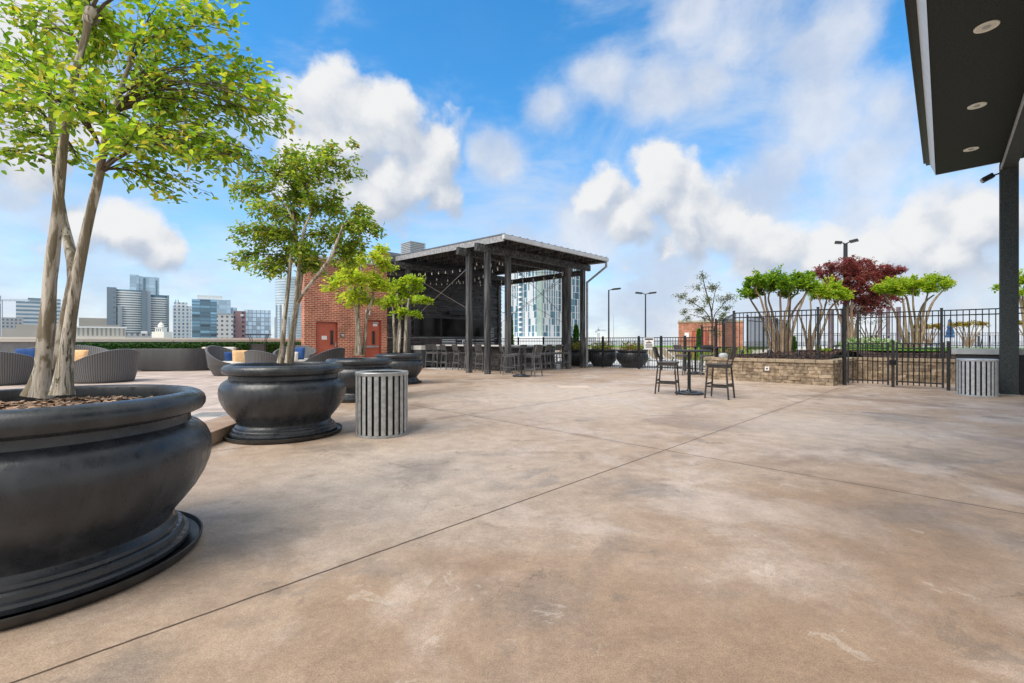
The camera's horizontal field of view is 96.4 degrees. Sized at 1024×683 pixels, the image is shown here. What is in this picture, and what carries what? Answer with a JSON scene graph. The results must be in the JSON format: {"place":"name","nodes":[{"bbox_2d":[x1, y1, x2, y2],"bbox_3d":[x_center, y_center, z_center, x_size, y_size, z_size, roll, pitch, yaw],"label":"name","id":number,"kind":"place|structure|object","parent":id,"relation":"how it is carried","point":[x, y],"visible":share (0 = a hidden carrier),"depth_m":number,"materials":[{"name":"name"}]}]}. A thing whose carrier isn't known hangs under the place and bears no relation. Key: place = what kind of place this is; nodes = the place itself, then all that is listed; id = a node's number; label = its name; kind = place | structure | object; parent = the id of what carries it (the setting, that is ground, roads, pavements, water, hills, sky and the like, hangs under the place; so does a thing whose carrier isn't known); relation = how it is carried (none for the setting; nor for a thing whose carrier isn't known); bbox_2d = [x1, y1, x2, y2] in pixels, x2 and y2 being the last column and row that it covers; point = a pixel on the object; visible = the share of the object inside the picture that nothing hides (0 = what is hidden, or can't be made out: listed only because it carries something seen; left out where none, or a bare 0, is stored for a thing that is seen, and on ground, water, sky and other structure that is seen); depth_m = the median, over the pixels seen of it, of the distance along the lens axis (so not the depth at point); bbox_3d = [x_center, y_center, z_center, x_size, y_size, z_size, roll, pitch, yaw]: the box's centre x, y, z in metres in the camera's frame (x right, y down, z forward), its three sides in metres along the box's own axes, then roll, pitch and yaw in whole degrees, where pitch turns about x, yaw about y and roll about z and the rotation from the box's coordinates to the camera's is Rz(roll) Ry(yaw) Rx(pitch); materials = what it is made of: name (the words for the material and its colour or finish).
{"place":"outdoors","nodes":[
{"label":"outdoors","id":0,"kind":"place"},
{"bbox_2d":[1,317,22,336],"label":"office block","id":1,"kind":"structure","parent":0,"point":[8,322],"depth_m":478.44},
{"bbox_2d":[2,329,36,336],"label":"museum block","id":2,"kind":"structure","parent":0,"point":[19,332],"depth_m":299.84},
{"bbox_2d":[79,318,106,325],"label":"arena building","id":3,"kind":"structure","parent":0,"point":[91,321],"depth_m":429.53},
{"bbox_2d":[76,326,126,337],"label":"civic building","id":4,"kind":"structure","parent":0,"point":[89,331],"depth_m":299.92,"materials":[{"name":"white"}]},
{"bbox_2d":[107,287,168,333],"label":"hotel tower","id":5,"kind":"structure","parent":0,"point":[135,311],"depth_m":416.80,"materials":[{"name":"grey glass"}]},
{"bbox_2d":[130,274,158,294],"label":"glass tower","id":6,"kind":"structure","parent":0,"point":[140,283],"depth_m":560.45,"materials":[{"name":"glass"}]},
{"bbox_2d":[152,322,172,337],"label":"courthouse spire","id":7,"kind":"structure","parent":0,"point":[160,331],"depth_m":300.00,"materials":[{"name":"white"}]},
{"bbox_2d":[173,300,190,337],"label":"hotel tower","id":8,"kind":"structure","parent":0,"point":[181,319],"depth_m":430.11,"materials":[{"name":"concrete"}]},
{"bbox_2d":[192,299,216,337],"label":"office tower","id":9,"kind":"structure","parent":0,"point":[204,319],"depth_m":380.00,"materials":[{"name":"blue glass"}]},
{"bbox_2d":[216,313,232,337],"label":"apartment block","id":10,"kind":"structure","parent":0,"point":[224,325],"depth_m":359.82,"materials":[{"name":"concrete"}]},
{"bbox_2d":[233,311,245,337],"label":"hotel block","id":11,"kind":"structure","parent":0,"point":[239,324],"depth_m":369.91,"materials":[{"name":"red paint"}]},
{"bbox_2d":[244,310,270,337],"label":"office tower","id":12,"kind":"structure","parent":0,"point":[258,321],"depth_m":400.37,"materials":[{"name":"blue glass"}]},
{"bbox_2d":[245,334,271,351],"bbox_3d":[-10.860,0.390,19.600,0.920,1.400,0.640,0,0,-20],"label":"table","id":13,"kind":"object","parent":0,"point":[260,347],"visible":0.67,"depth_m":19.44,"materials":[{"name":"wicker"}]},
{"bbox_2d":[275,276,300,337],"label":"round tower","id":14,"kind":"structure","parent":0,"point":[280,288],"depth_m":329.45,"materials":[{"name":"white glass"}]},
{"bbox_2d":[400,241,425,253],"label":"louvered tower","id":15,"kind":"structure","parent":0,"point":[409,246],"depth_m":167.46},
{"bbox_2d":[0,358,1023,682],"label":"terrace floor","id":16,"kind":"structure","parent":0,"point":[604,526],"depth_m":2.76,"materials":[{"name":"concrete"}]},
{"bbox_2d":[0,384,211,630],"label":"planter","id":17,"kind":"object","parent":16,"relation":"on","point":[97,483],"visible":0.99,"depth_m":2.21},
{"bbox_2d":[0,0,303,398],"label":"crepe myrtle tree","id":18,"kind":"object","parent":17,"relation":"on","point":[51,375],"visible":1,"depth_m":2.77,"materials":[{"name":"green plant"}]},
{"bbox_2d":[0,370,227,422],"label":"raised deck","id":19,"kind":"structure","parent":16,"relation":"on","point":[207,382],"depth_m":12.16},
{"bbox_2d":[0,351,33,385],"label":"wicker armchair","id":20,"kind":"object","parent":19,"relation":"on","point":[16,368],"visible":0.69,"depth_m":11.33,"materials":[{"name":"wicker"}]},
{"bbox_2d":[13,345,107,354],"bbox_3d":[-14.621,0.590,14.939,2.354,0.960,1.646,0,0,-38],"label":"wicker loveseat","id":21,"kind":"object","parent":19,"relation":"on","point":[93,350],"visible":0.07,"depth_m":15.77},
{"bbox_2d":[74,349,139,383],"bbox_3d":[-11.024,0.640,12.391,1.433,0.900,1.504,0,0,15],"label":"wicker armchair","id":22,"kind":"object","parent":19,"relation":"on","point":[114,366],"visible":0.88,"depth_m":11.93,"materials":[{"name":"wicker"}]},
{"bbox_2d":[133,349,158,370],"bbox_3d":[-13.340,0.660,17.111,1.020,0.800,0.970,0,0,-3],"label":"planter box","id":23,"kind":"object","parent":19,"relation":"on","point":[148,359],"visible":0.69,"depth_m":16.63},
{"bbox_2d":[159,348,209,370],"bbox_3d":[-12.122,0.660,17.298,1.500,0.800,1.195,0,0,-4],"label":"planter box","id":24,"kind":"object","parent":19,"relation":"on","point":[180,359],"visible":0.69,"depth_m":16.71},
{"bbox_2d":[75,341,300,353],"bbox_3d":[-13.629,0.528,20.284,8.549,1.123,0.356,0,0,-45],"label":"hedge","id":25,"kind":"object","parent":19,"relation":"on","point":[272,347],"visible":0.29,"depth_m":19.55,"materials":[{"name":"green plant"}]},
{"bbox_2d":[191,412,227,416],"bbox_3d":[-4.494,1.090,6.819,0.500,0.016,0.460,0,0,-7],"label":"drain grate","id":26,"kind":"object","parent":19,"relation":"on","point":[210,414],"visible":0.73,"depth_m":6.78,"materials":[{"name":"metal"}]},
{"bbox_2d":[205,345,243,375],"bbox_3d":[-9.185,0.610,14.905,1.356,0.960,1.424,0,0,8],"label":"wicker armchair","id":27,"kind":"object","parent":19,"relation":"on","point":[216,361],"visible":0.42,"depth_m":14.43,"materials":[{"name":"wicker"}]},
{"bbox_2d":[232,350,247,362],"bbox_3d":[-8.708,0.510,14.700,0.475,0.475,0.170,0,-17,-40],"label":"pillow","id":28,"kind":"object","parent":27,"relation":"on","point":[238,356],"visible":0.55,"depth_m":14.60,"materials":[{"name":"beige fabric"}]},
{"bbox_2d":[244,350,284,362],"bbox_3d":[-7.421,0.670,13.870,1.264,0.840,1.202,0,0,15],"label":"wicker armchair","id":29,"kind":"object","parent":19,"relation":"on","point":[253,356],"visible":0.23,"depth_m":13.33,"materials":[{"name":"wicker"}]},
{"bbox_2d":[273,345,315,360],"bbox_3d":[-8.072,0.615,17.034,1.464,0.950,1.394,0,0,-15],"label":"wicker armchair","id":30,"kind":"object","parent":19,"relation":"on","point":[310,352],"visible":0.15,"depth_m":17.42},
{"bbox_2d":[305,347,344,361],"bbox_3d":[-5.675,0.630,13.591,1.356,0.920,1.424,0,0,15],"label":"wicker armchair","id":31,"kind":"object","parent":19,"relation":"on","point":[338,352],"visible":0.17,"depth_m":13.10,"materials":[{"name":"wicker"}]},
{"bbox_2d":[0,337,300,351],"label":"parapet wall","id":32,"kind":"structure","parent":16,"relation":"on","point":[9,344],"depth_m":18.42,"materials":[{"name":"grey paint"}]},
{"bbox_2d":[205,415,235,444],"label":"deck kerb","id":33,"kind":"structure","parent":16,"relation":"on","point":[220,428],"depth_m":5.86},
{"bbox_2d":[217,361,345,444],"bbox_3d":[-3.080,0.775,6.220,1.556,0.950,1.556,0,0,27],"label":"planter","id":34,"kind":"object","parent":16,"relation":"on","point":[265,403],"visible":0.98,"depth_m":5.64,"materials":[{"name":"black ceramic"}]},
{"bbox_2d":[218,136,386,363],"bbox_3d":[-2.829,-1.241,6.191,2.110,3.082,1.488,0,0,34],"label":"crepe myrtle tree","id":35,"kind":"object","parent":34,"relation":"in","point":[299,253],"visible":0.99,"depth_m":6.19,"materials":[{"name":"green plant"}]},
{"bbox_2d":[325,357,392,402],"bbox_3d":[-3.310,0.808,9.950,1.447,0.884,1.447,0,0,-36],"label":"planter","id":36,"kind":"object","parent":16,"relation":"on","point":[352,366],"visible":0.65,"depth_m":9.35,"materials":[{"name":"black ceramic"}]},
{"bbox_2d":[319,243,398,354],"bbox_3d":[-3.311,-0.931,9.863,1.692,2.463,1.388,0,0,0],"label":"crepe myrtle tree","id":37,"kind":"object","parent":36,"relation":"in","point":[356,294],"visible":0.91,"depth_m":9.81,"materials":[{"name":"green plant"}]},
{"bbox_2d":[355,370,408,438],"bbox_3d":[-1.760,0.825,6.200,0.698,0.850,0.698,0,0,0],"label":"litter bin","id":38,"kind":"object","parent":16,"relation":"on","point":[381,402],"visible":1,"depth_m":5.92,"materials":[{"name":"silver metal"}]},
{"bbox_2d":[301,251,495,357],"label":"brick building","id":39,"kind":"structure","parent":16,"relation":"on","point":[327,319],"depth_m":19.65,"materials":[{"name":"brick"}]},
{"bbox_2d":[317,323,335,353],"bbox_3d":[-7.859,0.146,19.369,0.836,1.868,0.110,0,0,-45],"label":"door","id":40,"kind":"structure","parent":39,"relation":"in","point":[326,332],"depth_m":19.35,"materials":[{"name":"paint"}]},
{"bbox_2d":[366,321,378,356],"bbox_3d":[-6.368,0.076,20.859,0.110,2.008,0.716,0,0,45],"label":"door","id":41,"kind":"structure","parent":39,"relation":"in","point":[372,342],"depth_m":20.87,"materials":[{"name":"paint"}]},
{"bbox_2d":[375,353,422,384],"bbox_3d":[-3.400,0.808,13.750,1.447,0.884,1.447,0,0,-9],"label":"planter","id":42,"kind":"object","parent":16,"relation":"on","point":[412,363],"visible":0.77,"depth_m":13.26,"materials":[{"name":"black ceramic"}]},
{"bbox_2d":[375,273,434,352],"bbox_3d":[-3.211,-0.861,13.762,1.767,2.384,1.023,0,0,20],"label":"crepe myrtle tree","id":43,"kind":"object","parent":42,"relation":"in","point":[410,280],"visible":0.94,"depth_m":13.67,"materials":[{"name":"green plant"}]},
{"bbox_2d":[411,345,444,367],"bbox_3d":[-3.984,0.720,22.233,1.570,1.060,0.860,0,0,-45],"label":"back counter","id":44,"kind":"object","parent":16,"relation":"on","point":[420,349],"visible":0.42,"depth_m":21.77,"materials":[{"name":"stone"}]},
{"bbox_2d":[387,261,501,352],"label":"bar wall","id":45,"kind":"structure","parent":16,"relation":"on","point":[443,304],"depth_m":23.70,"materials":[{"name":"metal"}]},
{"bbox_2d":[413,317,440,336],"bbox_3d":[-4.212,-0.720,22.765,1.600,0.960,0.086,0,0,-45],"label":"television","id":46,"kind":"object","parent":45,"relation":"attached to","point":[427,327],"visible":1,"depth_m":22.72,"materials":[{"name":"black paint"}]},
{"bbox_2d":[441,318,465,336],"bbox_3d":[-3.052,-0.720,23.924,1.600,0.960,0.086,0,0,-45],"label":"television","id":47,"kind":"object","parent":45,"relation":"attached to","point":[451,327],"visible":0.91,"depth_m":23.87,"materials":[{"name":"black paint"}]},
{"bbox_2d":[472,319,483,336],"bbox_3d":[-1.878,-0.720,25.098,1.600,0.960,0.086,0,0,-45],"label":"television","id":48,"kind":"object","parent":45,"relation":"attached to","point":[477,328],"visible":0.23,"depth_m":25.03,"materials":[{"name":"black paint"}]},
{"bbox_2d":[427,367,463,368],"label":"bar floor slab","id":49,"kind":"structure","parent":16,"relation":"on","point":[443,368],"depth_m":20.98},
{"bbox_2d":[440,344,455,369],"bbox_3d":[-2.938,0.690,20.711,0.607,1.125,0.477,0,0,-41],"label":"bar stool","id":50,"kind":"object","parent":49,"relation":"on","point":[442,346],"visible":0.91,"depth_m":20.60,"materials":[{"name":"grey wicker"}]},
{"bbox_2d":[438,345,562,370],"bbox_3d":[-0.639,0.700,21.887,3.930,1.100,4.680,0,0,-45],"label":"bar counter","id":51,"kind":"object","parent":16,"relation":"on","point":[496,355],"visible":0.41,"depth_m":20.41,"materials":[{"name":"stone"}]},
{"bbox_2d":[394,233,608,373],"bbox_3d":[-0.773,-1.447,21.652,7.250,5.394,7.928,0,0,-45],"label":"pergola","id":52,"kind":"object","parent":16,"relation":"on","point":[519,254],"visible":0.88,"depth_m":20.12,"materials":[{"name":"black metal"}]},
{"bbox_2d":[412,261,564,289],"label":"string lights","id":53,"kind":"object","parent":52,"relation":"hanging from","point":[492,272],"visible":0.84,"depth_m":21.81,"materials":[{"name":"white"}]},
{"bbox_2d":[499,345,515,374],"bbox_3d":[-0.200,0.690,17.449,0.607,1.125,0.477,0,0,-15],"label":"bar stool","id":54,"kind":"object","parent":16,"relation":"on","point":[505,355],"visible":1,"depth_m":17.30,"materials":[{"name":"grey plastic"}]},
{"bbox_2d":[509,347,533,376],"bbox_3d":[0.339,0.725,16.339,0.880,1.050,0.880,0,0,0],"label":"table","id":55,"kind":"object","parent":16,"relation":"on","point":[521,374],"visible":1,"depth_m":16.30,"materials":[{"name":"grey metal"}]},
{"bbox_2d":[524,345,543,376],"bbox_3d":[0.793,0.690,16.426,0.607,1.125,0.477,0,0,40],"label":"bar stool","id":56,"kind":"object","parent":16,"relation":"on","point":[538,348],"visible":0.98,"depth_m":16.34,"materials":[{"name":"grey plastic"}]},
{"bbox_2d":[546,344,561,369],"bbox_3d":[1.906,0.690,20.494,0.607,1.125,0.477,0,0,44],"label":"bar stool","id":57,"kind":"object","parent":16,"relation":"on","point":[558,346],"visible":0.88,"depth_m":20.38,"materials":[{"name":"grey wicker"}]},
{"bbox_2d":[501,336,685,370],"bbox_3d":[1.800,0.500,24.691,15.554,1.500,0.086,0,0,45],"label":"pool fence","id":58,"kind":"object","parent":16,"relation":"on","point":[638,366],"visible":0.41,"depth_m":21.23,"materials":[{"name":"metal"}]},
{"bbox_2d":[553,347,752,357],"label":"retaining wall","id":59,"kind":"structure","parent":16,"relation":"on","point":[664,353],"depth_m":34.00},
{"bbox_2d":[652,347,679,394],"bbox_3d":[3.697,0.690,11.023,0.608,1.125,0.477,0,0,28],"label":"bar stool","id":60,"kind":"object","parent":16,"relation":"on","point":[660,363],"visible":1,"depth_m":10.91,"materials":[{"name":"brown plastic"}]},
{"bbox_2d":[673,345,693,374],"bbox_3d":[6.412,0.690,17.180,0.607,1.125,0.477,0,0,-20],"label":"bar stool","id":61,"kind":"object","parent":16,"relation":"on","point":[679,347],"visible":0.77,"depth_m":17.07,"materials":[{"name":"black metal"}]},
{"bbox_2d":[667,350,711,395],"bbox_3d":[4.220,0.725,10.900,1.000,1.050,1.000,0,0,0],"label":"table","id":62,"kind":"object","parent":16,"relation":"on","point":[688,391],"visible":0.99,"depth_m":10.83,"materials":[{"name":"grey metal"}]},
{"bbox_2d":[699,345,713,375],"bbox_3d":[7.145,0.690,16.799,0.477,1.125,0.608,0,0,15],"label":"bar stool","id":63,"kind":"object","parent":16,"relation":"on","point":[701,356],"visible":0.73,"depth_m":16.64,"materials":[{"name":"black metal"}]},
{"bbox_2d":[686,314,732,371],"bbox_3d":[7.818,0.165,17.057,1.224,2.170,4.352,0,0,0],"label":"stepped fence","id":64,"kind":"object","parent":16,"relation":"on","point":[728,320],"visible":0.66,"depth_m":18.31,"materials":[{"name":"metal"}]},
{"bbox_2d":[678,320,742,358],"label":"pool house","id":65,"kind":"structure","parent":16,"relation":"on","point":[688,328],"depth_m":33.31,"materials":[{"name":"brick"}]},
{"bbox_2d":[704,347,737,399],"bbox_3d":[4.617,0.690,10.068,0.608,1.125,0.477,0,0,41],"label":"bar stool","id":66,"kind":"object","parent":16,"relation":"on","point":[731,355],"visible":1,"depth_m":9.99,"materials":[{"name":"brown plastic"}]},
{"bbox_2d":[704,356,954,385],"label":"stone planter wall","id":67,"kind":"structure","parent":16,"relation":"on","point":[828,372],"depth_m":14.05,"materials":[{"name":"stone"}]},
{"bbox_2d":[733,307,846,384],"bbox_3d":[8.297,0.125,13.879,3.011,2.250,0.430,0,0,36],"label":"planter fence","id":68,"kind":"object","parent":67,"relation":"on","point":[844,345],"visible":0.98,"depth_m":13.54,"materials":[{"name":"metal"}]},
{"bbox_2d":[715,349,954,359],"bbox_3d":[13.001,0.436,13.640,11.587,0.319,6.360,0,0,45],"label":"bark mulch","id":69,"kind":"object","parent":67,"relation":"in","point":[813,351],"visible":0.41,"depth_m":14.91,"materials":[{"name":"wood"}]},
{"bbox_2d":[733,264,823,352],"bbox_3d":[9.372,-1.159,16.244,3.018,3.146,1.466,0,0,0],"label":"crepe myrtle tree","id":70,"kind":"object","parent":69,"relation":"on","point":[785,284],"visible":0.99,"depth_m":16.13,"materials":[{"name":"green plant"}]},
{"bbox_2d":[799,274,854,349],"bbox_3d":[12.098,-1.096,17.664,2.158,3.073,1.096,0,0,0],"label":"crepe myrtle tree","id":71,"kind":"object","parent":69,"relation":"on","point":[838,291],"visible":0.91,"depth_m":17.55,"materials":[{"name":"green plant"}]},
{"bbox_2d":[849,349,946,350],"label":"lawn","id":72,"kind":"structure","parent":69,"relation":"on","point":[898,350],"depth_m":15.85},
{"bbox_2d":[835,336,901,347],"bbox_3d":[15.229,0.049,19.509,2.735,0.583,1.334,0,0,0],"label":"flowering bush","id":73,"kind":"object","parent":72,"relation":"on","point":[875,340],"visible":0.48,"depth_m":19.23,"materials":[{"name":"green plant"}]},
{"bbox_2d":[856,307,1023,357],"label":"fence","id":74,"kind":"object","parent":67,"relation":"on","point":[941,310],"visible":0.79,"depth_m":14.06,"materials":[{"name":"metal"}]},
{"bbox_2d":[891,340,894,386],"bbox_3d":[10.467,0.610,12.569,0.082,1.280,0.082,0,0,-45],"label":"gate post","id":75,"kind":"object","parent":16,"relation":"on","point":[892,366],"visible":0.98,"depth_m":12.54,"materials":[{"name":"metal"}]},
{"bbox_2d":[847,342,888,384],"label":"picket gate","id":76,"kind":"structure","parent":75,"relation":"attached to","point":[867,380],"depth_m":12.86,"materials":[{"name":"metal"}]},
{"bbox_2d":[889,342,943,387],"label":"picket gate","id":77,"kind":"structure","parent":75,"relation":"attached to","point":[893,362],"depth_m":12.04,"materials":[{"name":"metal"}]},
{"bbox_2d":[946,341,950,390],"bbox_3d":[11.135,0.620,11.671,0.082,1.260,0.082,0,0,-45],"label":"gate post","id":78,"kind":"object","parent":16,"relation":"on","point":[948,365],"visible":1,"depth_m":11.64,"materials":[{"name":"metal"}]},
{"bbox_2d":[956,358,998,397],"bbox_3d":[10.720,0.825,10.550,0.698,0.850,0.698,0,0,0],"label":"litter bin","id":79,"kind":"object","parent":16,"relation":"on","point":[976,377],"visible":1,"depth_m":10.31,"materials":[{"name":"silver metal"}]},
{"bbox_2d":[951,348,1023,394],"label":"wall","id":80,"kind":"structure","parent":16,"relation":"on","point":[981,353],"depth_m":11.16,"materials":[{"name":"paint"}]},
{"bbox_2d":[998,161,1019,395],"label":"column","id":81,"kind":"structure","parent":16,"relation":"on","point":[1008,281],"depth_m":10.69,"materials":[{"name":"metal"}]},
{"bbox_2d":[904,0,1023,174],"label":"canopy","id":82,"kind":"object","parent":81,"relation":"on","point":[959,66],"visible":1,"depth_m":7.42,"materials":[{"name":"grey metal"}]},
{"bbox_2d":[973,20,999,33],"bbox_3d":[6.402,-4.243,6.173,0.256,0.032,0.256,0,0,0],"label":"downlight","id":83,"kind":"object","parent":82,"relation":"attached to","point":[987,26],"visible":1,"depth_m":6.16,"materials":[{"name":"white"}]},
{"bbox_2d":[1000,94,1023,169],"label":"canopy beam","id":84,"kind":"structure","parent":81,"relation":"attached to","point":[1013,151],"depth_m":9.40,"materials":[{"name":"metal"}]},
{"bbox_2d":[0,0,1023,341],"label":"sky","id":85,"kind":"structure","parent":0,"point":[666,141],"materials":[{"name":"blue"}]},
{"bbox_2d":[511,269,595,346],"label":"residential tower","id":86,"kind":"structure","parent":0,"point":[530,321],"depth_m":309.40,"materials":[{"name":"white concrete"}]},
{"bbox_2d":[555,358,704,371],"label":"pool deck","id":87,"kind":"structure","parent":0,"point":[616,362],"depth_m":22.80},
{"bbox_2d":[571,342,588,365],"bbox_3d":[3.422,0.600,23.712,1.500,1.300,1.500,0,0,0],"label":"flower planter","id":88,"kind":"object","parent":87,"relation":"on","point":[575,355],"visible":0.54,"depth_m":23.11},
{"bbox_2d":[588,341,616,366],"bbox_3d":[4.567,0.600,23.112,1.500,1.300,1.500,0,0,-25],"label":"flower planter","id":89,"kind":"object","parent":87,"relation":"on","point":[599,355],"visible":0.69,"depth_m":22.59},
{"bbox_2d":[616,341,648,367],"bbox_3d":[5.762,0.600,21.912,1.500,1.300,1.500,0,0,41],"label":"flower planter","id":90,"kind":"object","parent":87,"relation":"on","point":[627,356],"visible":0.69,"depth_m":21.40,"materials":[{"name":"plastic"}]},
{"bbox_2d":[677,346,803,362],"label":"shrubs","id":91,"kind":"object","parent":87,"relation":"on","point":[737,352],"visible":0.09,"depth_m":23.00,"materials":[{"name":"green plant"}]},
{"bbox_2d":[671,268,736,344],"bbox_3d":[9.764,-1.732,23.037,3.473,3.862,1.367,0,0,0],"label":"young birch tree","id":92,"kind":"object","parent":91,"relation":"on","point":[701,311],"visible":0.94,"depth_m":23.02,"materials":[{"name":"green plant"}]},
{"bbox_2d":[617,342,985,344],"bbox_3d":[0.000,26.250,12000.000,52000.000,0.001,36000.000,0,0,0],"label":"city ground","id":93,"kind":"structure","parent":0,"point":[798,342],"depth_m":12015.68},
{"bbox_2d":[16,298,60,324],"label":"office tower","id":94,"kind":"structure","parent":93,"relation":"on","point":[28,311],"depth_m":512.17,"materials":[{"name":"glass"}]},
{"bbox_2d":[126,331,151,337],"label":"block","id":95,"kind":"structure","parent":93,"relation":"on","point":[143,334],"depth_m":308.36,"materials":[{"name":"white"}]},
{"bbox_2d":[197,295,230,312],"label":"office tower","id":96,"kind":"structure","parent":93,"relation":"on","point":[223,306],"depth_m":453.28,"materials":[{"name":"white glass"}]},
{"bbox_2d":[596,341,1023,347],"bbox_3d":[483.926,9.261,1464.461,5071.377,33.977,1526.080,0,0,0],"label":"skyline","id":97,"kind":"structure","parent":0,"point":[826,343],"depth_m":968.98},
{"bbox_2d":[753,347,935,372],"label":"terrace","id":98,"kind":"structure","parent":0,"point":[850,353],"depth_m":22.30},
{"bbox_2d":[746,315,790,352],"bbox_3d":[11.400,-0.310,20.170,5.376,1.520,0.072,0,0,-43],"label":"side fence","id":99,"kind":"object","parent":98,"relation":"on","point":[757,335],"visible":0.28,"depth_m":19.10,"materials":[{"name":"metal"}]},
{"bbox_2d":[828,310,832,348],"bbox_3d":[16.708,-0.635,24.000,0.224,2.050,0.224,0,0,-30],"label":"arbor post","id":100,"kind":"object","parent":98,"relation":"on","point":[831,329],"visible":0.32,"depth_m":23.93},
{"bbox_2d":[834,238,858,341],"bbox_3d":[15.674,-2.181,21.452,0.936,5.142,0.371,0,0,38],"label":"lamp post","id":101,"kind":"object","parent":98,"relation":"on","point":[845,250],"visible":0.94,"depth_m":21.43,"materials":[{"name":"grey metal"}]},
{"bbox_2d":[811,255,908,340],"bbox_3d":[15.825,-1.887,20.443,4.789,4.049,2.066,0,0,-7],"label":"maple tree","id":102,"kind":"object","parent":98,"relation":"on","point":[849,269],"visible":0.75,"depth_m":20.36,"materials":[{"name":"red plant"}]},
{"bbox_2d":[793,332,1022,346],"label":"terrace edge fence","id":103,"kind":"object","parent":98,"relation":"on","point":[977,345],"visible":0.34,"depth_m":35.05,"materials":[{"name":"metal"}]},
{"bbox_2d":[913,323,945,344],"bbox_3d":[20.662,-0.366,22.691,1.691,1.125,1.013,0,0,-30],"label":"pruned shrub","id":104,"kind":"object","parent":98,"relation":"on","point":[929,326],"visible":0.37,"depth_m":22.46,"materials":[{"name":"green plant"}]},
{"bbox_2d":[948,320,987,346],"bbox_3d":[20.945,-0.377,21.138,2.903,1.264,0.980,0,0,-26],"label":"pruned shrub","id":105,"kind":"object","parent":98,"relation":"on","point":[966,341],"visible":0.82,"depth_m":21.00,"materials":[{"name":"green plant"}]},
{"bbox_2d":[840,346,1023,349],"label":"lawn grass","id":106,"kind":"structure","parent":0,"point":[922,347],"depth_m":16.51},
{"bbox_2d":[869,271,956,347],"bbox_3d":[14.389,-1.156,16.447,3.084,2.744,1.010,0,0,0],"label":"crepe myrtle tree","id":107,"kind":"object","parent":106,"relation":"on","point":[911,285],"visible":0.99,"depth_m":16.35,"materials":[{"name":"green plant"}]},
{"bbox_2d":[988,268,1023,345],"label":"crepe myrtle tree","id":108,"kind":"object","parent":106,"relation":"on","point":[1021,292],"visible":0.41,"depth_m":15.21,"materials":[{"name":"green plant"}]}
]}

